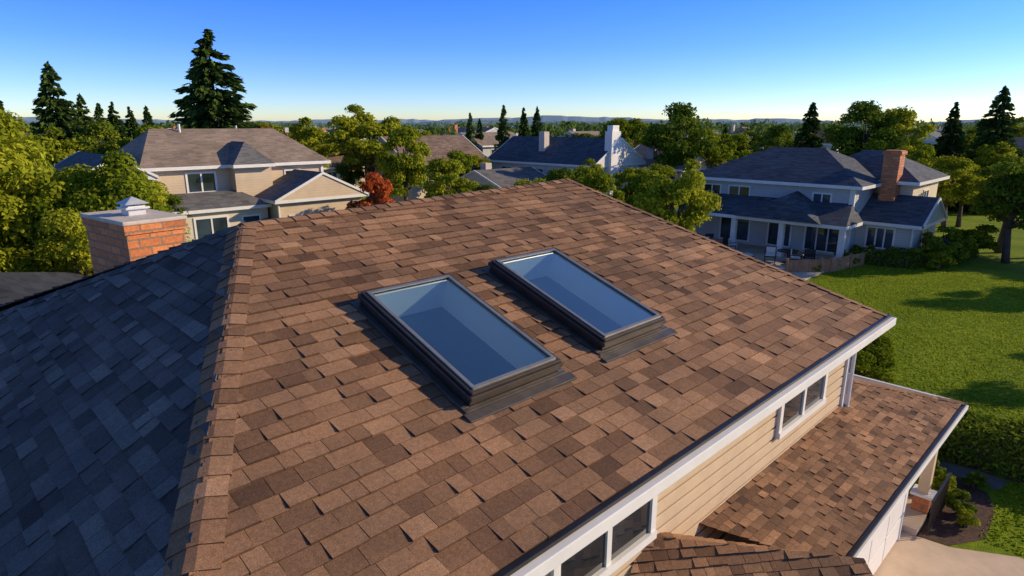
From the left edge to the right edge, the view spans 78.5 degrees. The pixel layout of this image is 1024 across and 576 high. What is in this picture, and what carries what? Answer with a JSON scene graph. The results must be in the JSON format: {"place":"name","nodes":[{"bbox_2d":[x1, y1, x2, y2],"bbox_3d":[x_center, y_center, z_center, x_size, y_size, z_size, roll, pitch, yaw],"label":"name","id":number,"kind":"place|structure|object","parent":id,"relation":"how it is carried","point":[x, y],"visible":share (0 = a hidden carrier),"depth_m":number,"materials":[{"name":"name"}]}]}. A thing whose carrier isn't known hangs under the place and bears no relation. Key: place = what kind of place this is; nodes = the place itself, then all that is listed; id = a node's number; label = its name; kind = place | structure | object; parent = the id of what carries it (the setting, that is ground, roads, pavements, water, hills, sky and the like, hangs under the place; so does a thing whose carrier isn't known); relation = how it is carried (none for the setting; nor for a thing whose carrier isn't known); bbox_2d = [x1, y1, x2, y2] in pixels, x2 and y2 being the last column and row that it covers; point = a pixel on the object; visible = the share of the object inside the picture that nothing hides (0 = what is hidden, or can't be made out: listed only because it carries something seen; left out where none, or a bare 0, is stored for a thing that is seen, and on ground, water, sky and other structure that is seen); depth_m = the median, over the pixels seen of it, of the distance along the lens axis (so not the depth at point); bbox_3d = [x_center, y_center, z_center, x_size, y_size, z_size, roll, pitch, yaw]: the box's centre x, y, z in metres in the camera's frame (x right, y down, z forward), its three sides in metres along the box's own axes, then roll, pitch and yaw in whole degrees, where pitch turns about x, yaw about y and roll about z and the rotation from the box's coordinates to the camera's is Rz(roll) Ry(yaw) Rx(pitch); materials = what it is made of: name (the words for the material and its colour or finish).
{"place":"outdoors","nodes":[
{"label":"outdoors","id":0,"kind":"place"},
{"bbox_2d":[16,115,980,124],"bbox_3d":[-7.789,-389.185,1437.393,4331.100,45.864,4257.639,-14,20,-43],"label":"hills","id":1,"kind":"structure","parent":0,"point":[548,118],"depth_m":2570.08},
{"bbox_2d":[0,0,1023,122],"label":"sky","id":2,"kind":"structure","parent":0,"point":[437,60],"materials":[{"name":"blue"}]},
{"bbox_2d":[21,120,1020,127],"bbox_3d":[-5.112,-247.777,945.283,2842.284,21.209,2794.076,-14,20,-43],"label":"hills","id":3,"kind":"structure","parent":0,"point":[453,122],"depth_m":1549.14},
{"bbox_2d":[27,128,1023,558],"bbox_3d":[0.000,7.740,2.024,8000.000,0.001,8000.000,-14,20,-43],"label":"ground","id":4,"kind":"structure","parent":0,"point":[987,262],"depth_m":25.24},
{"bbox_2d":[0,109,86,271],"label":"deciduous tree","id":5,"kind":"object","parent":4,"relation":"on","point":[15,228],"visible":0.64,"depth_m":19.46,"materials":[{"name":"green plant"}]},
{"bbox_2d":[30,126,92,164],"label":"deciduous tree","id":6,"kind":"object","parent":4,"relation":"on","point":[68,146],"visible":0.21,"depth_m":48.12,"materials":[{"name":"green plant"}]},
{"bbox_2d":[32,207,93,275],"bbox_3d":[-12.722,0.427,18.951,3.287,5.747,3.706,4,15,16],"label":"deciduous tree","id":7,"kind":"object","parent":4,"relation":"on","point":[76,253],"visible":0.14,"depth_m":18.26,"materials":[{"name":"green plant"}]},
{"bbox_2d":[30,61,95,149],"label":"conifer tree","id":8,"kind":"object","parent":4,"relation":"on","point":[48,116],"visible":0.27,"depth_m":56.84,"materials":[{"name":"green plant"}]},
{"bbox_2d":[20,149,169,273],"bbox_3d":[-13.686,-1.011,21.444,4.519,7.334,4.781,-2,15,-7],"label":"deciduous tree","id":9,"kind":"object","parent":4,"relation":"on","point":[119,179],"visible":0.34,"depth_m":20.20,"materials":[{"name":"green plant"}]},
{"bbox_2d":[72,119,132,154],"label":"deciduous tree","id":10,"kind":"object","parent":4,"relation":"on","point":[100,129],"visible":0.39,"depth_m":57.65,"materials":[{"name":"green plant"}]},
{"bbox_2d":[79,196,186,273],"bbox_3d":[-7.487,1.410,13.115,2.020,6.636,1.170,11,18,36],"label":"brick chimney","id":11,"kind":"object","parent":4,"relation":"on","point":[131,228],"visible":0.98,"depth_m":12.02,"materials":[{"name":"brick"}]},
{"bbox_2d":[167,29,262,128],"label":"conifer tree","id":12,"kind":"object","parent":4,"relation":"on","point":[202,103],"visible":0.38,"depth_m":50.91,"materials":[{"name":"green plant"}]},
{"bbox_2d":[185,207,267,241],"bbox_3d":[-18.680,-3.515,39.142,6.200,3.000,2.370,-14,20,-43],"label":"front room","id":13,"kind":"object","parent":4,"relation":"on","point":[235,218],"visible":0.07,"depth_m":38.60,"materials":[{"name":"beige"}]},
{"bbox_2d":[161,190,271,214],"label":"porch roof","id":14,"kind":"structure","parent":13,"relation":"on","point":[210,202],"depth_m":38.43,"materials":[{"name":"grey stone"}]},
{"bbox_2d":[154,164,320,193],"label":"walls","id":15,"kind":"structure","parent":4,"relation":"on","point":[174,182],"depth_m":39.85,"materials":[{"name":"beige"}]},
{"bbox_2d":[187,173,215,191],"bbox_3d":[-19.451,-6.606,39.298,1.600,1.100,0.018,-14,20,-43],"label":"window glass","id":16,"kind":"object","parent":15,"relation":"in","point":[194,181],"visible":1,"depth_m":39.28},
{"bbox_2d":[118,128,330,171],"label":"roof","id":17,"kind":"structure","parent":15,"relation":"on","point":[151,150],"depth_m":40.74,"materials":[{"name":"grey stone"}]},
{"bbox_2d":[230,167,272,195],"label":"bump out","id":18,"kind":"object","parent":15,"relation":"attached to","point":[254,181],"depth_m":40.66},
{"bbox_2d":[228,141,274,167],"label":"bump roof","id":19,"kind":"structure","parent":18,"relation":"on","point":[243,155],"depth_m":40.30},
{"bbox_2d":[267,197,360,218],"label":"garage wing","id":20,"kind":"structure","parent":4,"relation":"on","point":[307,207],"depth_m":40.78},
{"bbox_2d":[254,169,368,203],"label":"garage roof","id":21,"kind":"structure","parent":20,"relation":"on","point":[322,187],"depth_m":40.76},
{"bbox_2d":[287,117,342,166],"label":"deciduous tree","id":22,"kind":"object","parent":4,"relation":"on","point":[310,137],"visible":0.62,"depth_m":66.81,"materials":[{"name":"green plant"}]},
{"bbox_2d":[346,171,395,207],"bbox_3d":[-8.558,-4.353,38.068,2.953,5.417,2.788,-9,17,-32],"label":"red maple tree","id":23,"kind":"object","parent":4,"relation":"on","point":[377,187],"visible":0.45,"depth_m":37.47,"materials":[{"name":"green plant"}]},
{"bbox_2d":[324,104,421,201],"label":"deciduous tree","id":24,"kind":"object","parent":4,"relation":"on","point":[348,135],"visible":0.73,"depth_m":58.99,"materials":[{"name":"green plant"}]},
{"bbox_2d":[375,124,431,200],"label":"deciduous tree","id":25,"kind":"object","parent":4,"relation":"on","point":[404,169],"visible":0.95,"depth_m":46.89,"materials":[{"name":"green plant"}]},
{"bbox_2d":[364,165,476,204],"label":"walls","id":26,"kind":"structure","parent":4,"relation":"on","point":[415,193],"depth_m":58.50,"materials":[{"name":"beige"}]},
{"bbox_2d":[365,135,489,164],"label":"roof","id":27,"kind":"structure","parent":26,"relation":"on","point":[439,146],"depth_m":62.37,"materials":[{"name":"brown stone"}]},
{"bbox_2d":[421,156,478,197],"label":"deciduous tree","id":28,"kind":"object","parent":4,"relation":"on","point":[446,175],"visible":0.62,"depth_m":40.89,"materials":[{"name":"green plant"}]},
{"bbox_2d":[24,117,1020,146],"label":"distant trees","id":29,"kind":"object","parent":4,"relation":"on","point":[761,129],"visible":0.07,"depth_m":159.79,"materials":[{"name":"green plant"}]},
{"bbox_2d":[25,118,1023,132],"bbox_3d":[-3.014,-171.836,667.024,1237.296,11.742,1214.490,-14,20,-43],"label":"distant forest","id":30,"kind":"object","parent":4,"relation":"on","point":[439,126],"visible":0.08,"depth_m":502.22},
{"bbox_2d":[492,162,638,198],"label":"walls","id":31,"kind":"structure","parent":4,"relation":"on","point":[496,165],"depth_m":59.39,"materials":[{"name":"white"}]},
{"bbox_2d":[488,136,644,166],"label":"roof","id":32,"kind":"structure","parent":31,"relation":"on","point":[569,151],"depth_m":58.93,"materials":[{"name":"stone"}]},
{"bbox_2d":[576,170,624,201],"bbox_3d":[4.625,-3.158,32.413,3.167,5.897,3.172,-3,15,-12],"label":"deciduous tree","id":33,"kind":"object","parent":4,"relation":"on","point":[601,182],"visible":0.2,"depth_m":31.23,"materials":[{"name":"green plant"}]},
{"bbox_2d":[603,125,620,194],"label":"tall chimney","id":34,"kind":"object","parent":4,"relation":"on","point":[613,140],"visible":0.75,"depth_m":55.38,"materials":[{"name":"white paint"}]},
{"bbox_2d":[610,166,649,206],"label":"deciduous tree","id":35,"kind":"object","parent":4,"relation":"on","point":[629,174],"visible":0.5,"depth_m":44.90,"materials":[{"name":"green plant"}]},
{"bbox_2d":[626,163,682,210],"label":"deciduous tree","id":36,"kind":"object","parent":4,"relation":"on","point":[642,183],"visible":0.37,"depth_m":43.37,"materials":[{"name":"green plant"}]},
{"bbox_2d":[633,158,722,232],"bbox_3d":[7.674,-2.914,30.218,4.380,6.559,3.417,-11,18,-37],"label":"deciduous tree","id":37,"kind":"object","parent":4,"relation":"on","point":[693,195],"visible":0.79,"depth_m":29.28,"materials":[{"name":"green plant"}]},
{"bbox_2d":[640,102,717,175],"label":"deciduous tree","id":38,"kind":"object","parent":4,"relation":"on","point":[675,145],"visible":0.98,"depth_m":57.52,"materials":[{"name":"green plant"}]},
{"bbox_2d":[698,128,737,169],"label":"deciduous tree","id":39,"kind":"object","parent":4,"relation":"on","point":[723,150],"visible":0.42,"depth_m":59.45,"materials":[{"name":"green plant"}]},
{"bbox_2d":[676,192,862,230],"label":"porch roof","id":40,"kind":"structure","parent":4,"relation":"on","point":[840,216],"depth_m":38.30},
{"bbox_2d":[735,191,820,224],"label":"porch gable roof","id":41,"kind":"structure","parent":40,"relation":"on","point":[797,206],"depth_m":38.26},
{"bbox_2d":[751,124,794,153],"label":"deciduous tree","id":42,"kind":"object","parent":4,"relation":"on","point":[775,135],"visible":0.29,"depth_m":67.28,"materials":[{"name":"green plant"}]},
{"bbox_2d":[696,180,875,255],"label":"walls","id":43,"kind":"structure","parent":4,"relation":"on","point":[758,233],"depth_m":40.74,"materials":[{"name":"grey"}]},
{"bbox_2d":[700,147,881,189],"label":"roof","id":44,"kind":"structure","parent":43,"relation":"on","point":[811,167],"depth_m":41.04,"materials":[{"name":"stone"}]},
{"bbox_2d":[804,226,838,251],"bbox_3d":[19.420,-3.185,39.263,0.018,1.700,2.000,-14,20,-43],"label":"patio door glass","id":45,"kind":"object","parent":43,"relation":"in","point":[810,237],"visible":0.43,"depth_m":39.29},
{"bbox_2d":[793,102,824,147],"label":"conifer tree","id":46,"kind":"object","parent":4,"relation":"on","point":[805,136],"visible":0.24,"depth_m":62.66,"materials":[{"name":"green plant"}]},
{"bbox_2d":[721,491,908,544],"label":"garage wall","id":47,"kind":"structure","parent":4,"relation":"on","point":[728,537],"depth_m":8.66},
{"bbox_2d":[846,373,968,557],"bbox_3d":[4.337,2.554,12.191,7.780,0.170,6.100,-14,20,-43],"label":"gutter","id":48,"kind":"object","parent":47,"relation":"on","point":[866,538],"visible":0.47,"depth_m":9.89,"materials":[{"name":"white paint"}]},
{"bbox_3d":[5.030,2.472,10.488,8.900,0.858,2.600,-14,20,-43],"label":"lower roof shingle deck","id":49,"kind":"object","parent":48,"relation":"on","visible":0},
{"bbox_2d":[699,382,960,555],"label":"roof shingles","id":50,"kind":"object","parent":49,"relation":"on","point":[831,482],"visible":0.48,"depth_m":9.61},
{"bbox_2d":[785,249,880,272],"bbox_3d":[18.803,-1.525,35.778,7.702,0.850,0.966,-6,16,-23],"label":"wood fence","id":51,"kind":"object","parent":4,"relation":"on","point":[831,264],"visible":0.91,"depth_m":34.84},
{"bbox_2d":[819,100,902,155],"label":"deciduous tree","id":52,"kind":"object","parent":4,"relation":"on","point":[848,141],"visible":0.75,"depth_m":55.48,"materials":[{"name":"green plant"}]},
{"bbox_2d":[849,334,898,383],"bbox_3d":[9.606,2.303,17.644,2.127,2.702,2.250,-8,17,-28],"label":"shrub","id":53,"kind":"object","parent":4,"relation":"on","point":[875,362],"visible":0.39,"depth_m":16.96,"materials":[{"name":"green plant"}]},
{"bbox_2d":[853,224,935,250],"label":"wing","id":54,"kind":"structure","parent":4,"relation":"on","point":[902,237],"depth_m":37.39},
{"bbox_2d":[859,193,945,229],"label":"wing roof","id":55,"kind":"structure","parent":54,"relation":"on","point":[906,211],"depth_m":37.77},
{"bbox_2d":[878,150,907,200],"bbox_3d":[23.570,-6.513,39.041,1.160,4.050,1.060,-14,20,-43],"label":"chimney","id":56,"kind":"object","parent":55,"relation":"on","point":[892,170],"visible":0.82,"depth_m":38.55,"materials":[{"name":"orange brick"}]},
{"bbox_2d":[864,105,937,149],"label":"deciduous tree","id":57,"kind":"object","parent":4,"relation":"on","point":[904,117],"visible":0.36,"depth_m":55.65,"materials":[{"name":"green plant"}]},
{"bbox_2d":[875,181,938,196],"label":"block","id":58,"kind":"structure","parent":4,"relation":"on","point":[910,190],"depth_m":39.82,"materials":[{"name":"beige"}]},
{"bbox_2d":[849,150,949,185],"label":"roof","id":59,"kind":"structure","parent":58,"relation":"on","point":[913,174],"depth_m":40.70,"materials":[{"name":"stone"}]},
{"bbox_2d":[849,248,979,268],"bbox_3d":[24.696,-1.833,37.208,9.317,1.116,3.328,-3,15,-11],"label":"hedge","id":60,"kind":"object","parent":4,"relation":"on","point":[898,260],"visible":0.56,"depth_m":36.23,"materials":[{"name":"green plant"}]},
{"bbox_2d":[894,138,937,167],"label":"deciduous tree","id":61,"kind":"object","parent":4,"relation":"on","point":[921,153],"visible":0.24,"depth_m":49.84,"materials":[{"name":"green plant"}]},
{"bbox_2d":[902,493,931,535],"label":"porch slab","id":62,"kind":"structure","parent":4,"relation":"on","point":[913,521],"depth_m":12.89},
{"bbox_2d":[910,451,937,518],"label":"porch column","id":63,"kind":"structure","parent":62,"relation":"on","point":[922,492],"depth_m":13.03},
{"bbox_2d":[925,246,957,269],"bbox_3d":[24.191,-1.658,35.414,1.653,1.550,1.657,5,15,18],"label":"garden bush","id":64,"kind":"object","parent":4,"relation":"on","point":[941,256],"visible":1,"depth_m":35.05,"materials":[{"name":"green plant"}]},
{"bbox_2d":[919,226,970,258],"bbox_3d":[25.241,-2.446,36.941,2.577,2.429,2.532,-2,15,-9],"label":"garden bush","id":65,"kind":"object","parent":4,"relation":"on","point":[930,238],"visible":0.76,"depth_m":36.54,"materials":[{"name":"green plant"}]},
{"bbox_2d":[932,102,967,211],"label":"conifer tree","id":66,"kind":"object","parent":4,"relation":"on","point":[948,145],"visible":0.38,"depth_m":58.70,"materials":[{"name":"green plant"}]},
{"bbox_2d":[917,477,994,545],"bbox_3d":[8.874,4.596,14.016,3.180,0.001,3.050,-14,20,-43],"label":"mulch bed","id":67,"kind":"object","parent":4,"relation":"on","point":[946,529],"visible":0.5,"depth_m":12.93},
{"bbox_2d":[926,472,951,535],"bbox_3d":[8.773,4.431,12.881,1.500,0.810,0.040,-14,20,-43],"label":"iron railing","id":68,"kind":"object","parent":67,"relation":"on","point":[938,502],"visible":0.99,"depth_m":12.79,"materials":[{"name":"metal"}]},
{"bbox_2d":[944,488,977,513],"bbox_3d":[9.418,4.553,13.244,0.616,0.581,0.606,-6,16,-23],"label":"garden bush","id":69,"kind":"object","parent":67,"relation":"on","point":[958,497],"visible":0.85,"depth_m":13.19,"materials":[{"name":"green plant"}]},
{"bbox_2d":[931,155,986,231],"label":"deciduous tree","id":70,"kind":"object","parent":4,"relation":"on","point":[955,189],"visible":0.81,"depth_m":46.56,"materials":[{"name":"green plant"}]},
{"bbox_2d":[936,460,1007,489],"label":"garden path","id":71,"kind":"structure","parent":4,"relation":"on","point":[961,471],"depth_m":14.81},
{"bbox_2d":[937,457,1023,482],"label":"mulch bed","id":72,"kind":"object","parent":4,"relation":"on","point":[997,474],"visible":0.17,"depth_m":14.78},
{"bbox_2d":[937,409,1023,480],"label":"hedge","id":73,"kind":"object","parent":72,"relation":"on","point":[981,441],"visible":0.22,"depth_m":14.96,"materials":[{"name":"green plant"}]},
{"bbox_2d":[963,224,1000,254],"bbox_3d":[28.698,-2.851,38.698,2.480,2.325,2.485,7,16,24],"label":"garden bush","id":74,"kind":"object","parent":4,"relation":"on","point":[984,239],"visible":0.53,"depth_m":38.05,"materials":[{"name":"green plant"}]},
{"bbox_2d":[947,85,1023,213],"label":"conifer tree","id":75,"kind":"object","parent":4,"relation":"on","point":[999,120],"visible":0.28,"depth_m":57.49,"materials":[{"name":"green plant"}]},
{"bbox_2d":[966,161,1023,252],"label":"deciduous tree","id":76,"kind":"object","parent":4,"relation":"on","point":[984,171],"visible":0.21,"depth_m":39.93,"materials":[{"name":"green plant"}]},
{"bbox_2d":[969,156,1023,263],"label":"deciduous tree","id":77,"kind":"object","parent":4,"relation":"on","point":[1007,185],"visible":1,"depth_m":36.31,"materials":[{"name":"green plant"}]},
{"bbox_2d":[971,142,1023,177],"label":"deciduous tree","id":78,"kind":"object","parent":4,"relation":"on","point":[992,155],"visible":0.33,"depth_m":56.31,"materials":[{"name":"green plant"}]},
{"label":"house walls","id":79,"kind":"object","parent":4,"relation":"on","visible":0},
{"bbox_2d":[0,258,144,310],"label":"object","id":80,"kind":"structure","parent":79,"relation":"on","point":[30,298],"depth_m":9.88,"materials":[{"name":"metal"}]},
{"bbox_2d":[0,224,238,316],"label":"ridge cap","id":81,"kind":"object","parent":80,"relation":"on","point":[120,270],"visible":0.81,"depth_m":9.16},
{"bbox_2d":[493,314,896,575],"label":"gutter and fascia","id":82,"kind":"object","parent":79,"relation":"on","point":[547,556],"visible":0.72,"depth_m":6.11,"materials":[{"name":"white paint"}]},
{"bbox_2d":[0,224,240,575],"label":"hip end roof shingles","id":83,"kind":"object","parent":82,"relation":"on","point":[100,388],"visible":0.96,"depth_m":6.20,"materials":[{"name":"stone"}]},
{"bbox_2d":[240,402,754,558],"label":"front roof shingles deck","id":84,"kind":"structure","parent":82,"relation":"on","point":[400,528],"depth_m":4.86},
{"bbox_2d":[163,225,256,575],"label":"hip cap front","id":85,"kind":"object","parent":84,"relation":"on","point":[204,519],"visible":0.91,"depth_m":5.17,"materials":[{"name":"brown"}]},
{"bbox_2d":[239,179,570,226],"bbox_3d":[-1.224,-1.598,11.143,0.319,0.239,7.326,13,19,40],"label":"ridge cap","id":86,"kind":"object","parent":84,"relation":"on","point":[299,218],"visible":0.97,"depth_m":10.16,"materials":[{"name":"brown"}]},
{"bbox_2d":[350,274,576,422],"bbox_3d":[-0.614,0.643,7.256,1.580,0.472,2.339,-14,39,-43],"label":"skylight","id":87,"kind":"object","parent":84,"relation":"on","point":[479,357],"visible":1,"depth_m":7.36,"materials":[{"name":"glass"}]},
{"bbox_2d":[189,178,883,575],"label":"front roof shingles","id":88,"kind":"object","parent":84,"relation":"on","point":[369,440],"visible":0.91,"depth_m":6.58,"materials":[{"name":"brown"}]},
{"bbox_2d":[569,179,886,316],"bbox_3d":[3.866,-0.905,12.354,6.362,2.186,0.248,9,17,32],"label":"hip cap","id":89,"kind":"object","parent":88,"relation":"on","point":[753,258],"visible":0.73,"depth_m":12.02,"materials":[{"name":"brown"}]},
{"bbox_2d":[481,248,677,362],"bbox_3d":[0.891,0.221,8.771,1.590,0.472,2.413,-14,39,-43],"label":"skylight","id":90,"kind":"object","parent":84,"relation":"on","point":[605,320],"visible":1,"depth_m":8.80,"materials":[{"name":"glass"}]},
{"bbox_2d":[545,361,845,575],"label":"lap siding","id":91,"kind":"object","parent":79,"relation":"attached to","point":[689,502],"visible":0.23,"depth_m":8.44,"materials":[{"name":"beige paint"}]},
{"bbox_2d":[550,495,657,575],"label":"window frame","id":92,"kind":"object","parent":91,"relation":"attached to","point":[610,567],"visible":0.37,"depth_m":6.78,"materials":[{"name":"white paint"}]},
{"bbox_2d":[561,501,649,575],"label":"window glass","id":93,"kind":"object","parent":92,"relation":"attached to","point":[627,532],"visible":0.25,"depth_m":6.61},
{"bbox_2d":[775,373,828,439],"bbox_3d":[4.661,1.605,9.949,1.850,1.060,0.070,-14,20,-43],"label":"window frame","id":94,"kind":"object","parent":91,"relation":"attached to","point":[780,432],"visible":0.46,"depth_m":9.94,"materials":[{"name":"white paint"}]},
{"bbox_2d":[782,376,823,427],"bbox_3d":[4.643,1.601,9.967,1.650,0.860,0.018,-14,20,-43],"label":"window glass","id":95,"kind":"object","parent":94,"relation":"attached to","point":[792,409],"visible":0.29,"depth_m":9.96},
{"bbox_2d":[647,532,810,552],"bbox_3d":[2.779,3.105,7.375,2.598,0.512,0.274,0,15,0],"label":"porch ridge cap","id":96,"kind":"object","parent":79,"relation":"attached to","point":[657,542],"visible":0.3,"depth_m":7.40,"materials":[{"name":"brown"}]},
{"bbox_2d":[630,537,872,575],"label":"porch roof shingles","id":97,"kind":"object","parent":79,"relation":"attached to","point":[720,558],"visible":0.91,"depth_m":7.16,"materials":[{"name":"stone"}]},
{"bbox_2d":[838,353,856,406],"bbox_3d":[6.071,1.582,11.443,0.195,1.950,0.265,-14,20,-43],"label":"corner board and downspout","id":98,"kind":"object","parent":79,"relation":"attached to","point":[845,381],"visible":0.23,"depth_m":11.41,"materials":[{"name":"white paint"}]},
{"bbox_3d":[-24.955,-4.424,38.662,3.490,5.000,8.000,-14,20,-43],"label":"left bay","id":99,"kind":"object","parent":4,"relation":"on","visible":0},
{"bbox_2d":[53,151,157,179],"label":"bay roof","id":100,"kind":"structure","parent":99,"relation":"on","point":[92,160],"depth_m":37.52,"materials":[{"name":"stone"}]},
{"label":"walls","id":101,"kind":"object","parent":4,"relation":"on","visible":0},
{"bbox_2d":[461,167,545,187],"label":"roof","id":102,"kind":"structure","parent":101,"relation":"on","point":[505,177],"depth_m":54.10,"materials":[{"name":"grey"}]},
{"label":"walls","id":103,"kind":"object","parent":4,"relation":"on","visible":0},
{"bbox_2d":[0,272,82,304],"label":"roof","id":104,"kind":"structure","parent":103,"relation":"on","point":[16,285],"depth_m":15.32,"materials":[{"name":"grey"}]},
{"bbox_2d":[634,145,721,171],"bbox_3d":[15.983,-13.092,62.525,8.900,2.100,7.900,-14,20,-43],"label":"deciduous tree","id":105,"kind":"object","parent":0,"point":[641,150],"depth_m":60.10,"materials":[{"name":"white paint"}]},
{"bbox_2d":[719,242,834,279],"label":"patio","id":106,"kind":"structure","parent":0,"point":[757,252],"depth_m":38.56,"materials":[{"name":"concrete"}]},
{"bbox_2d":[681,215,846,257],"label":"porch columns","id":107,"kind":"structure","parent":106,"relation":"on","point":[781,235],"depth_m":38.66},
{"bbox_2d":[860,492,907,574],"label":"garage door","id":108,"kind":"structure","parent":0,"point":[881,544],"depth_m":11.59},
{"bbox_2d":[810,264,1023,554],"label":"lawn grass","id":109,"kind":"structure","parent":0,"point":[964,351],"depth_m":25.07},
{"bbox_2d":[873,531,1023,575],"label":"driveway","id":110,"kind":"structure","parent":0,"point":[908,554],"depth_m":11.85,"materials":[{"name":"concrete"}]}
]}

